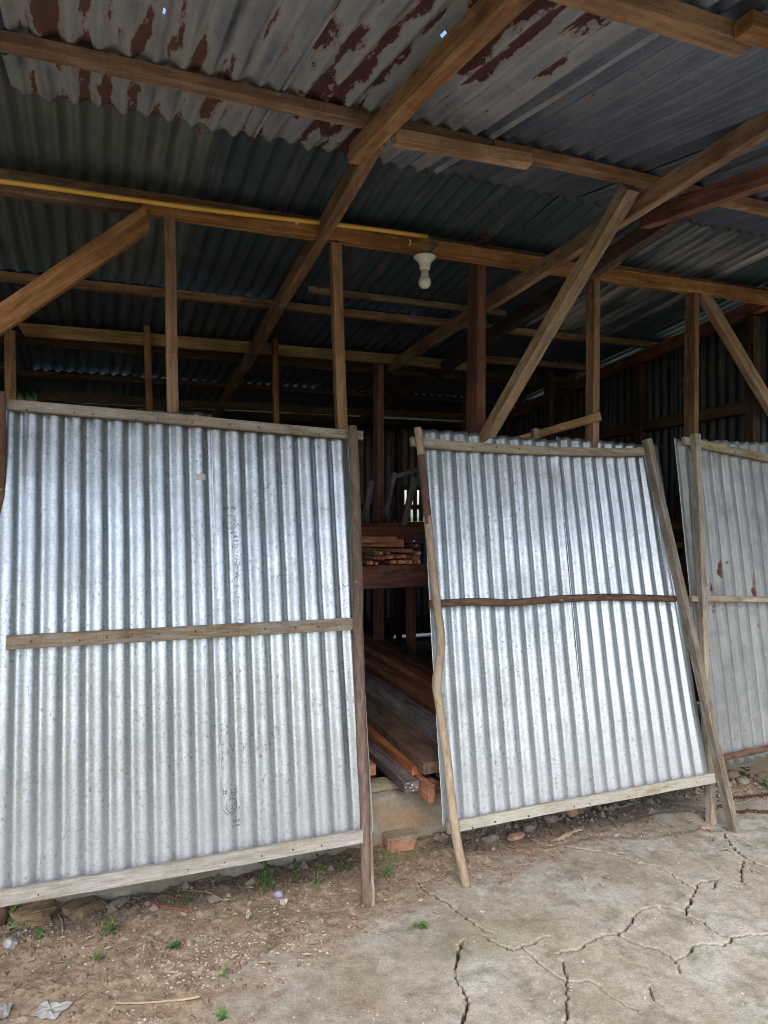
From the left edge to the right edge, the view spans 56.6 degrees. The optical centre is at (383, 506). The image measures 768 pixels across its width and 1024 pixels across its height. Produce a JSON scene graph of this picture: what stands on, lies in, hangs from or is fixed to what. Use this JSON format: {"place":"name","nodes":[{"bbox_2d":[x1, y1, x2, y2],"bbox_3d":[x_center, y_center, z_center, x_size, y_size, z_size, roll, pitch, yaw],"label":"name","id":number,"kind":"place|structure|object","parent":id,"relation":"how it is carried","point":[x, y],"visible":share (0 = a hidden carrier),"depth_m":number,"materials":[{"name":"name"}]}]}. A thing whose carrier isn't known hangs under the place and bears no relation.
{"place":"outdoors","nodes":[
{"label":"outdoors","id":0,"kind":"place"},
{"bbox_2d":[163,8,446,516],"label":"sky","id":1,"kind":"structure","parent":0,"point":[443,34],"materials":[{"name":"white"}]},
{"bbox_2d":[0,517,767,1023],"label":"ground","id":2,"kind":"structure","parent":0,"point":[376,973],"depth_m":2.55,"materials":[{"name":"grey concrete"}]},
{"bbox_2d":[0,1003,12,1018],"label":"plastic scrap","id":3,"kind":"object","parent":2,"relation":"on","point":[5,1008],"visible":1,"depth_m":2.19,"materials":[{"name":"white plastic"}]},
{"bbox_2d":[0,904,17,920],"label":"weed","id":4,"kind":"object","parent":2,"relation":"on","point":[12,908],"visible":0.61,"depth_m":2.63,"materials":[{"name":"green plant"}]},
{"bbox_2d":[2,935,18,948],"bbox_3d":[-1.318,1.539,2.514,0.052,0.046,0.051,0,0,36],"label":"stone","id":5,"kind":"object","parent":2,"relation":"on","point":[10,942],"visible":1,"depth_m":2.50,"materials":[{"name":"stone"}]},
{"bbox_2d":[8,921,25,930],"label":"weed","id":6,"kind":"object","parent":2,"relation":"on","point":[14,925],"visible":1,"depth_m":2.61,"materials":[{"name":"green plant"}]},
{"bbox_2d":[8,898,59,928],"bbox_3d":[-1.308,1.522,2.666,0.173,0.069,0.114,0,0,-28],"label":"rock","id":7,"kind":"object","parent":2,"relation":"on","point":[35,913],"visible":0.94,"depth_m":2.64,"materials":[{"name":"brown stone"}]},
{"bbox_2d":[34,927,44,938],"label":"weed","id":8,"kind":"object","parent":2,"relation":"on","point":[40,929],"visible":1,"depth_m":2.56,"materials":[{"name":"green plant"}]},
{"bbox_2d":[32,999,72,1019],"bbox_3d":[-1.022,1.544,2.194,0.099,0.018,0.075,0,0,7],"label":"plastic scrap","id":9,"kind":"object","parent":2,"relation":"on","point":[51,1010],"visible":1,"depth_m":2.19,"materials":[{"name":"white plastic"}]},
{"bbox_2d":[58,912,63,931],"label":"twig","id":10,"kind":"object","parent":2,"relation":"on","point":[61,919],"visible":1,"depth_m":2.65,"materials":[{"name":"wood"}]},
{"bbox_2d":[61,895,107,920],"bbox_3d":[-1.147,1.536,2.730,0.171,0.056,0.101,0,0,-45],"label":"rock","id":11,"kind":"object","parent":2,"relation":"on","point":[82,908],"visible":0.95,"depth_m":2.71,"materials":[{"name":"brown stone"}]},
{"bbox_2d":[91,948,103,960],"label":"weed","id":12,"kind":"object","parent":2,"relation":"on","point":[96,955],"visible":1,"depth_m":2.43,"materials":[{"name":"green plant"}]},
{"bbox_2d":[100,919,117,936],"bbox_3d":[-0.995,1.520,2.581,0.052,0.061,0.072,0,0,35],"label":"weed","id":13,"kind":"object","parent":2,"relation":"on","point":[109,927],"visible":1,"depth_m":2.58,"materials":[{"name":"green plant"}]},
{"bbox_2d":[105,895,131,907],"bbox_3d":[-1.030,1.541,2.784,0.052,0.023,0.113,0,0,23],"label":"stone","id":14,"kind":"object","parent":2,"relation":"on","point":[122,900],"visible":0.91,"depth_m":2.77,"materials":[{"name":"grey stone"}]},
{"bbox_2d":[131,892,143,901],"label":"weed","id":15,"kind":"object","parent":2,"relation":"on","point":[141,894],"visible":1,"depth_m":2.79,"materials":[{"name":"green plant"}]},
{"bbox_2d":[115,995,199,1003],"bbox_3d":[-0.709,1.548,2.234,0.258,0.011,0.015,0,0,-6],"label":"twig","id":16,"kind":"object","parent":2,"relation":"on","point":[182,999],"visible":1,"depth_m":2.23,"materials":[{"name":"beige wood"}]},
{"bbox_2d":[143,900,193,911],"bbox_3d":[-0.829,1.539,2.743,0.223,0.015,0.021,0,0,15],"label":"stick","id":17,"kind":"object","parent":2,"relation":"on","point":[156,904],"visible":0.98,"depth_m":2.74,"materials":[{"name":"brown wood"}]},
{"bbox_2d":[167,941,180,948],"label":"weed","id":18,"kind":"object","parent":2,"relation":"on","point":[174,944],"visible":1,"depth_m":2.51,"materials":[{"name":"green plant"}]},
{"bbox_2d":[178,892,193,902],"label":"weed","id":19,"kind":"object","parent":2,"relation":"on","point":[183,899],"visible":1,"depth_m":2.78,"materials":[{"name":"green plant"}]},
{"bbox_2d":[0,391,374,924],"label":"corrugated panel","id":20,"kind":"object","parent":2,"relation":"on","point":[182,677],"visible":1,"depth_m":2.72,"materials":[{"name":"metal"}]},
{"bbox_2d":[180,890,224,898],"bbox_3d":[-0.723,1.538,2.838,0.201,0.013,0.026,0,0,12],"label":"stalk","id":21,"kind":"object","parent":2,"relation":"on","point":[199,891],"visible":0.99,"depth_m":2.85,"materials":[{"name":"beige plant"}]},
{"bbox_2d":[214,1007,228,1020],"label":"weed","id":22,"kind":"object","parent":2,"relation":"on","point":[222,1016],"visible":1,"depth_m":2.16,"materials":[{"name":"green plant"}]},
{"bbox_2d":[217,962,228,978],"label":"weed","id":23,"kind":"object","parent":2,"relation":"on","point":[225,974],"visible":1,"depth_m":2.37,"materials":[{"name":"green plant"}]},
{"bbox_2d":[245,909,251,917],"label":"dead leaf","id":24,"kind":"object","parent":2,"relation":"on","point":[248,913],"visible":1,"depth_m":2.70,"materials":[{"name":"beige plant"}]},
{"bbox_2d":[256,861,278,894],"bbox_3d":[-0.480,1.487,2.866,0.092,0.129,0.093,0,0,-40],"label":"weed","id":25,"kind":"object","parent":2,"relation":"on","point":[264,880],"visible":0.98,"depth_m":2.86,"materials":[{"name":"green plant"}]},
{"bbox_2d":[273,890,282,898],"bbox_3d":[-0.417,1.538,2.829,0.045,0.036,0.033,0,0,18],"label":"plastic scrap","id":26,"kind":"object","parent":2,"relation":"on","point":[278,894],"visible":0.99,"depth_m":2.82,"materials":[{"name":"white plastic"}]},
{"bbox_2d":[280,898,287,905],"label":"dead leaf","id":27,"kind":"object","parent":2,"relation":"on","point":[283,901],"visible":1,"depth_m":2.78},
{"bbox_2d":[287,858,301,883],"bbox_3d":[-0.363,1.505,2.934,0.058,0.090,0.080,0,0,21],"label":"weed","id":28,"kind":"object","parent":2,"relation":"on","point":[295,869],"visible":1,"depth_m":2.93,"materials":[{"name":"green plant"}]},
{"bbox_2d":[306,853,331,889],"bbox_3d":[-0.271,1.493,2.913,0.120,0.119,0.090,0,0,-22],"label":"weed","id":29,"kind":"object","parent":2,"relation":"on","point":[317,881],"visible":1,"depth_m":2.91,"materials":[{"name":"green plant"}]},
{"bbox_2d":[333,855,351,871],"bbox_3d":[-0.174,1.513,3.020,0.090,0.064,0.069,0,0,-22],"label":"weed","id":30,"kind":"object","parent":2,"relation":"on","point":[341,865],"visible":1,"depth_m":3.02,"materials":[{"name":"green plant"}]},
{"bbox_2d":[0,0,767,907],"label":"timber shed","id":31,"kind":"structure","parent":2,"relation":"on","point":[576,190],"depth_m":3.08,"materials":[{"name":"brown wood"}]},
{"bbox_2d":[0,178,427,238],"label":"conduit","id":32,"kind":"object","parent":31,"relation":"attached to","point":[297,221],"visible":0.97,"depth_m":2.89,"materials":[{"name":"yellow plastic"}]},
{"bbox_2d":[361,480,374,520],"bbox_3d":[-0.099,-0.041,4.425,0.031,0.281,0.031,24,-34,-20],"label":"stick","id":33,"kind":"object","parent":31,"relation":"on","point":[366,507],"visible":1,"depth_m":4.41,"materials":[{"name":"grey wood"}]},
{"bbox_2d":[369,758,375,775],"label":"timber","id":34,"kind":"object","parent":31,"relation":"on","point":[372,767],"visible":0.02,"depth_m":3.27,"materials":[{"name":"brown wood"}]},
{"bbox_2d":[382,472,396,517],"bbox_3d":[0.037,-0.080,4.585,0.031,0.324,0.033,24,-30,-20],"label":"stick","id":35,"kind":"object","parent":31,"relation":"on","point":[387,504],"visible":1,"depth_m":4.57,"materials":[{"name":"grey wood"}]},
{"bbox_2d":[371,772,439,792],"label":"timber","id":36,"kind":"object","parent":31,"relation":"on","point":[380,784],"visible":0.16,"depth_m":3.29,"materials":[{"name":"beige wood"}]},
{"bbox_2d":[368,738,418,792],"bbox_3d":[-0.439,1.234,4.522,0.078,0.058,3.006,0,0,-22],"label":"timber","id":37,"kind":"object","parent":36,"relation":"on","point":[397,774],"visible":0.23,"depth_m":3.29,"materials":[{"name":"white paint"}]},
{"bbox_2d":[396,467,418,478],"bbox_3d":[0.156,-0.232,4.851,0.185,0.032,0.032,-17,9,20],"label":"stick","id":38,"kind":"object","parent":31,"relation":"on","point":[408,472],"visible":0.82,"depth_m":4.84,"materials":[{"name":"grey wood"}]},
{"bbox_2d":[414,774,434,803],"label":"timber","id":39,"kind":"object","parent":31,"relation":"on","point":[426,792],"visible":0.05,"depth_m":3.12,"materials":[{"name":"brown wood"}]},
{"bbox_2d":[367,723,421,775],"bbox_3d":[-0.422,1.184,4.596,0.056,0.046,3.002,0,0,-22],"label":"timber","id":40,"kind":"object","parent":39,"relation":"on","point":[389,749],"visible":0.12,"depth_m":3.43,"materials":[{"name":"brown wood"}]},
{"bbox_2d":[413,237,437,288],"bbox_3d":[0.187,-1.114,3.240,0.104,0.248,0.116,0,0,15],"label":"hanging lamp","id":41,"kind":"object","parent":31,"relation":"hanging from","point":[424,260],"visible":1,"depth_m":3.21,"materials":[{"name":"beige ceramic"}]},
{"bbox_2d":[422,773,435,794],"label":"timber","id":42,"kind":"object","parent":31,"relation":"on","point":[430,778],"visible":0.03,"depth_m":3.19,"materials":[{"name":"red wood"}]},
{"bbox_2d":[429,773,440,792],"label":"timber","id":43,"kind":"object","parent":31,"relation":"on","point":[438,787],"depth_m":3.23,"materials":[{"name":"wood"}]},
{"bbox_2d":[362,535,682,654],"bbox_3d":[0.486,0.770,4.543,2.804,1.164,1.391,0,0,-22],"label":"timber rack","id":44,"kind":"object","parent":31,"relation":"on","point":[410,578],"visible":0.12,"depth_m":3.66,"materials":[{"name":"red wood"}]},
{"bbox_2d":[362,559,372,564],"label":"timber","id":45,"kind":"object","parent":44,"relation":"on","point":[367,562],"visible":0.12,"depth_m":3.54,"materials":[{"name":"brown wood"}]},
{"bbox_2d":[362,554,376,559],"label":"timber","id":46,"kind":"object","parent":45,"relation":"on","point":[370,557],"visible":0.08,"depth_m":3.54,"materials":[{"name":"brown wood"}]},
{"bbox_2d":[362,548,375,552],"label":"timber","id":47,"kind":"object","parent":46,"relation":"on","point":[371,550],"visible":0.09,"depth_m":3.54,"materials":[{"name":"brown wood"}]},
{"bbox_2d":[375,556,384,559],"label":"timber","id":48,"kind":"object","parent":45,"relation":"on","point":[380,557],"visible":0.06,"depth_m":3.57,"materials":[{"name":"brown wood"}]},
{"bbox_2d":[362,551,382,554],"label":"timber","id":49,"kind":"object","parent":48,"relation":"on","point":[377,553],"visible":0.1,"depth_m":3.57,"materials":[{"name":"brown wood"}]},
{"bbox_2d":[368,559,396,563],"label":"timber","id":50,"kind":"object","parent":44,"relation":"on","point":[390,561],"visible":0.12,"depth_m":3.63,"materials":[{"name":"brown wood"}]},
{"bbox_2d":[378,554,393,558],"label":"timber","id":51,"kind":"object","parent":50,"relation":"on","point":[389,556],"visible":0.06,"depth_m":3.60,"materials":[{"name":"brown wood"}]},
{"bbox_2d":[376,550,390,554],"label":"timber","id":52,"kind":"object","parent":51,"relation":"on","point":[386,552],"visible":0.06,"depth_m":3.60,"materials":[{"name":"brown wood"}]},
{"bbox_2d":[394,558,405,563],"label":"timber","id":53,"kind":"object","parent":44,"relation":"on","point":[400,561],"visible":0.15,"depth_m":3.60,"materials":[{"name":"brown wood"}]},
{"bbox_2d":[399,558,411,563],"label":"timber","id":54,"kind":"object","parent":44,"relation":"on","point":[408,561],"visible":0.07,"depth_m":3.62,"materials":[{"name":"white paint"}]},
{"bbox_2d":[365,554,409,558],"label":"timber","id":55,"kind":"object","parent":54,"relation":"on","point":[406,556],"visible":0.11,"depth_m":3.62,"materials":[{"name":"white paint"}]},
{"bbox_2d":[362,547,414,552],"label":"timber","id":56,"kind":"object","parent":55,"relation":"on","point":[401,550],"visible":0.13,"depth_m":3.65,"materials":[{"name":"white paint"}]},
{"bbox_2d":[362,539,404,546],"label":"timber","id":57,"kind":"object","parent":56,"relation":"on","point":[400,543],"visible":0.14,"depth_m":3.62,"materials":[{"name":"brown wood"}]},
{"bbox_2d":[362,536,397,542],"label":"timber","id":58,"kind":"object","parent":57,"relation":"on","point":[378,539],"visible":0.16,"depth_m":3.60,"materials":[{"name":"brown wood"}]},
{"bbox_2d":[361,526,424,535],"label":"timber","id":59,"kind":"object","parent":57,"relation":"on","point":[389,530],"visible":0.11,"depth_m":3.87,"materials":[{"name":"red wood"}]},
{"bbox_2d":[400,477,417,525],"bbox_3d":[0.142,-0.028,4.037,0.031,0.326,0.034,26,-31,-20],"label":"stick","id":60,"kind":"object","parent":59,"relation":"on","point":[408,503],"visible":0.93,"depth_m":4.02,"materials":[{"name":"grey wood"}]},
{"bbox_2d":[391,553,399,558],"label":"timber","id":61,"kind":"object","parent":54,"relation":"on","point":[396,556],"visible":0.08,"depth_m":3.59,"materials":[{"name":"brown wood"}]},
{"bbox_2d":[404,558,420,563],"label":"timber","id":62,"kind":"object","parent":44,"relation":"on","point":[416,561],"visible":0.09,"depth_m":3.65,"materials":[{"name":"brown wood"}]},
{"bbox_2d":[391,552,419,559],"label":"timber","id":63,"kind":"object","parent":62,"relation":"on","point":[413,557],"visible":0.12,"depth_m":3.66,"materials":[{"name":"brown wood"}]},
{"bbox_2d":[376,547,420,555],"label":"timber","id":64,"kind":"object","parent":63,"relation":"on","point":[416,553],"visible":0.09,"depth_m":3.66,"materials":[{"name":"white paint"}]},
{"bbox_2d":[405,543,419,547],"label":"timber","id":65,"kind":"object","parent":64,"relation":"on","point":[415,545],"visible":0.12,"depth_m":3.66,"materials":[{"name":"brown wood"}]},
{"bbox_2d":[397,537,416,542],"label":"timber","id":66,"kind":"object","parent":65,"relation":"on","point":[410,540],"visible":0.14,"depth_m":3.63,"materials":[{"name":"red wood"}]},
{"bbox_2d":[361,522,423,525],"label":"timber","id":67,"kind":"object","parent":66,"relation":"on","point":[393,524],"visible":0.06,"depth_m":4.06,"materials":[{"name":"red wood"}]},
{"bbox_2d":[675,542,682,547],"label":"timber","id":68,"kind":"object","parent":44,"relation":"on","point":[679,544],"visible":0.09,"depth_m":4.28,"materials":[{"name":"brown wood"}]},
{"bbox_2d":[673,533,682,539],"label":"timber","id":69,"kind":"object","parent":68,"relation":"on","point":[678,536],"visible":0.07,"depth_m":4.27,"materials":[{"name":"red wood"}]},
{"bbox_2d":[671,523,682,528],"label":"timber","id":70,"kind":"object","parent":69,"relation":"on","point":[677,525],"visible":0.13,"depth_m":4.27,"materials":[{"name":"brown wood"}]},
{"bbox_2d":[519,412,601,438],"bbox_3d":[0.865,-0.271,3.714,0.516,0.427,0.069,0,0,19],"label":"wooden plank","id":71,"kind":"object","parent":31,"relation":"attached to","point":[535,433],"visible":0.54,"depth_m":3.68,"materials":[{"name":"beige wood"}]},
{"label":"timber","id":72,"kind":"object","parent":31,"relation":"on","visible":0},
{"bbox_2d":[365,667,435,714],"bbox_3d":[-0.165,1.100,4.764,0.076,0.077,3.000,0,1,-22],"label":"timber","id":73,"kind":"object","parent":72,"relation":"on","point":[422,704],"visible":0.06,"depth_m":4.09,"materials":[{"name":"red wood"}]},
{"bbox_2d":[365,692,438,774],"bbox_3d":[-0.264,1.145,4.573,0.172,0.058,3.003,0,0,-20],"label":"timber","id":74,"kind":"object","parent":72,"relation":"on","point":[417,748],"visible":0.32,"depth_m":3.51,"materials":[{"name":"brown wood"}]},
{"bbox_2d":[365,670,437,743],"bbox_3d":[-0.217,1.079,4.711,0.086,0.088,3.001,0,1,-21],"label":"timber","id":75,"kind":"object","parent":74,"relation":"on","point":[415,715],"visible":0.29,"depth_m":3.82,"materials":[{"name":"brown wood"}]},
{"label":"timber","id":76,"kind":"object","parent":72,"relation":"on","visible":0},
{"bbox_2d":[364,639,431,690],"bbox_3d":[-0.014,1.025,4.846,0.082,0.087,3.002,0,1,-22],"label":"timber","id":77,"kind":"object","parent":76,"relation":"on","point":[410,671],"visible":0.29,"depth_m":4.52,"materials":[{"name":"brown wood"}]},
{"bbox_2d":[363,628,432,676],"bbox_3d":[0.061,1.004,4.931,0.086,0.087,3.004,0,1,-22],"label":"timber","id":78,"kind":"object","parent":76,"relation":"on","point":[421,664],"visible":0.21,"depth_m":4.73,"materials":[{"name":"red wood"}]},
{"bbox_2d":[364,652,434,709],"bbox_3d":[-0.097,1.051,4.813,0.078,0.077,3.004,0,1,-22],"label":"timber","id":79,"kind":"object","parent":76,"relation":"on","point":[418,691],"visible":0.25,"depth_m":4.27,"materials":[{"name":"brown wood"}]},
{"bbox_2d":[0,774,767,1023],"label":"soil clods","id":80,"kind":"object","parent":2,"relation":"on","point":[183,986],"visible":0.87,"depth_m":2.73,"materials":[{"name":"brown soil"}]},
{"bbox_2d":[0,791,767,1010],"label":"leaf litter","id":81,"kind":"object","parent":2,"relation":"on","point":[184,914],"visible":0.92,"depth_m":2.81,"materials":[{"name":"brown plant"}]},
{"bbox_2d":[0,787,767,1011],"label":"grass sprigs","id":82,"kind":"object","parent":2,"relation":"on","point":[282,908],"depth_m":2.70,"materials":[{"name":"green plant"}]},
{"bbox_2d":[2,774,767,940],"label":"rubble","id":83,"kind":"object","parent":2,"relation":"on","point":[212,899],"visible":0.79,"depth_m":3.36,"materials":[{"name":"stone"}]},
{"bbox_2d":[373,848,404,877],"bbox_3d":[0.008,1.486,2.987,0.138,0.129,0.135,0,0,24],"label":"weed","id":84,"kind":"object","parent":2,"relation":"on","point":[387,867],"visible":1,"depth_m":2.98,"materials":[{"name":"green plant"}]},
{"bbox_2d":[382,827,416,852],"bbox_3d":[0.069,1.507,3.221,0.147,0.070,0.099,0,0,-22],"label":"brick","id":85,"kind":"object","parent":2,"relation":"on","point":[403,839],"visible":0.97,"depth_m":3.19,"materials":[{"name":"brick"}]},
{"bbox_2d":[412,921,429,929],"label":"weed","id":86,"kind":"object","parent":2,"relation":"on","point":[421,924],"visible":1,"depth_m":2.62,"materials":[{"name":"green plant"}]},
{"bbox_2d":[481,833,499,843],"bbox_3d":[0.491,1.529,3.293,0.055,0.043,0.083,0,0,44],"label":"stone","id":87,"kind":"object","parent":2,"relation":"on","point":[489,838],"visible":1,"depth_m":3.27,"materials":[{"name":"grey stone"}]},
{"bbox_2d":[507,831,524,840],"bbox_3d":[0.615,1.531,3.314,0.113,0.030,0.051,0,0,-33],"label":"stone","id":88,"kind":"object","parent":2,"relation":"on","point":[515,836],"visible":1,"depth_m":3.30,"materials":[{"name":"brown stone"}]},
{"bbox_2d":[523,822,535,831],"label":"stone","id":89,"kind":"object","parent":2,"relation":"on","point":[529,826],"visible":0.99,"depth_m":3.37,"materials":[{"name":"grey stone"}]},
{"bbox_2d":[543,814,558,822],"bbox_3d":[0.816,1.522,3.482,0.081,0.040,0.052,0,0,-22],"label":"stone","id":90,"kind":"object","parent":2,"relation":"on","point":[552,818],"visible":0.97,"depth_m":3.46,"materials":[{"name":"grey stone"}]},
{"bbox_2d":[552,826,585,841],"bbox_3d":[0.877,1.537,3.363,0.245,0.018,0.024,0,0,-37],"label":"bark strip","id":91,"kind":"object","parent":2,"relation":"on","point":[568,834],"visible":1,"depth_m":3.35,"materials":[{"name":"beige wood"}]},
{"bbox_2d":[564,809,578,816],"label":"stone","id":92,"kind":"object","parent":2,"relation":"on","point":[572,813],"visible":0.49,"depth_m":3.54,"materials":[{"name":"brown stone"}]},
{"bbox_2d":[409,427,740,887],"bbox_3d":[0.889,0.598,3.340,1.526,1.926,0.524,0,0,-22],"label":"corrugated panel","id":93,"kind":"object","parent":2,"relation":"on","point":[564,638],"visible":1,"depth_m":3.37,"materials":[{"name":"metal"}]},
{"bbox_2d":[622,811,701,824],"bbox_3d":[1.396,1.545,3.570,0.502,0.012,0.056,0,0,-16],"label":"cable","id":94,"kind":"object","parent":2,"relation":"on","point":[655,814],"visible":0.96,"depth_m":3.58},
{"bbox_2d":[700,825,708,829],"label":"stone","id":95,"kind":"object","parent":2,"relation":"on","point":[704,827],"visible":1,"depth_m":3.42,"materials":[{"name":"stone"}]},
{"bbox_2d":[674,433,767,824],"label":"corrugated panel","id":96,"kind":"object","parent":2,"relation":"on","point":[723,488],"visible":0.97,"depth_m":3.80,"materials":[{"name":"metal"}]},
{"bbox_2d":[727,770,741,780],"bbox_3d":[1.959,1.512,4.014,0.116,0.063,0.079,0,0,-22],"label":"stone","id":97,"kind":"object","parent":2,"relation":"on","point":[733,774],"visible":0.62,"depth_m":3.98,"materials":[{"name":"beige stone"}]},
{"bbox_2d":[716,793,767,813],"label":"rusty chain","id":98,"kind":"object","parent":2,"relation":"on","point":[747,810],"visible":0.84,"depth_m":3.67,"materials":[{"name":"brown metal"}]},
{"bbox_2d":[735,776,749,784],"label":"stone","id":99,"kind":"object","parent":2,"relation":"on","point":[743,780],"visible":1,"depth_m":3.95,"materials":[{"name":"beige stone"}]},
{"bbox_2d":[737,767,749,778],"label":"weed","id":100,"kind":"object","parent":2,"relation":"on","point":[742,773],"visible":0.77,"depth_m":4.02,"materials":[{"name":"green plant"}]},
{"bbox_2d":[760,778,767,785],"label":"weed","id":101,"kind":"object","parent":2,"relation":"on","point":[765,782],"visible":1,"depth_m":3.93,"materials":[{"name":"green plant"}]},
{"bbox_2d":[1,779,767,1023],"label":"pale grit","id":102,"kind":"object","parent":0,"point":[221,960],"visible":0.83,"depth_m":2.52,"materials":[{"name":"beige gravel"}]},
{"bbox_2d":[3,790,765,1023],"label":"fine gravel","id":103,"kind":"structure","parent":0,"point":[417,937],"depth_m":2.60,"materials":[{"name":"grey gravel"}]}
]}

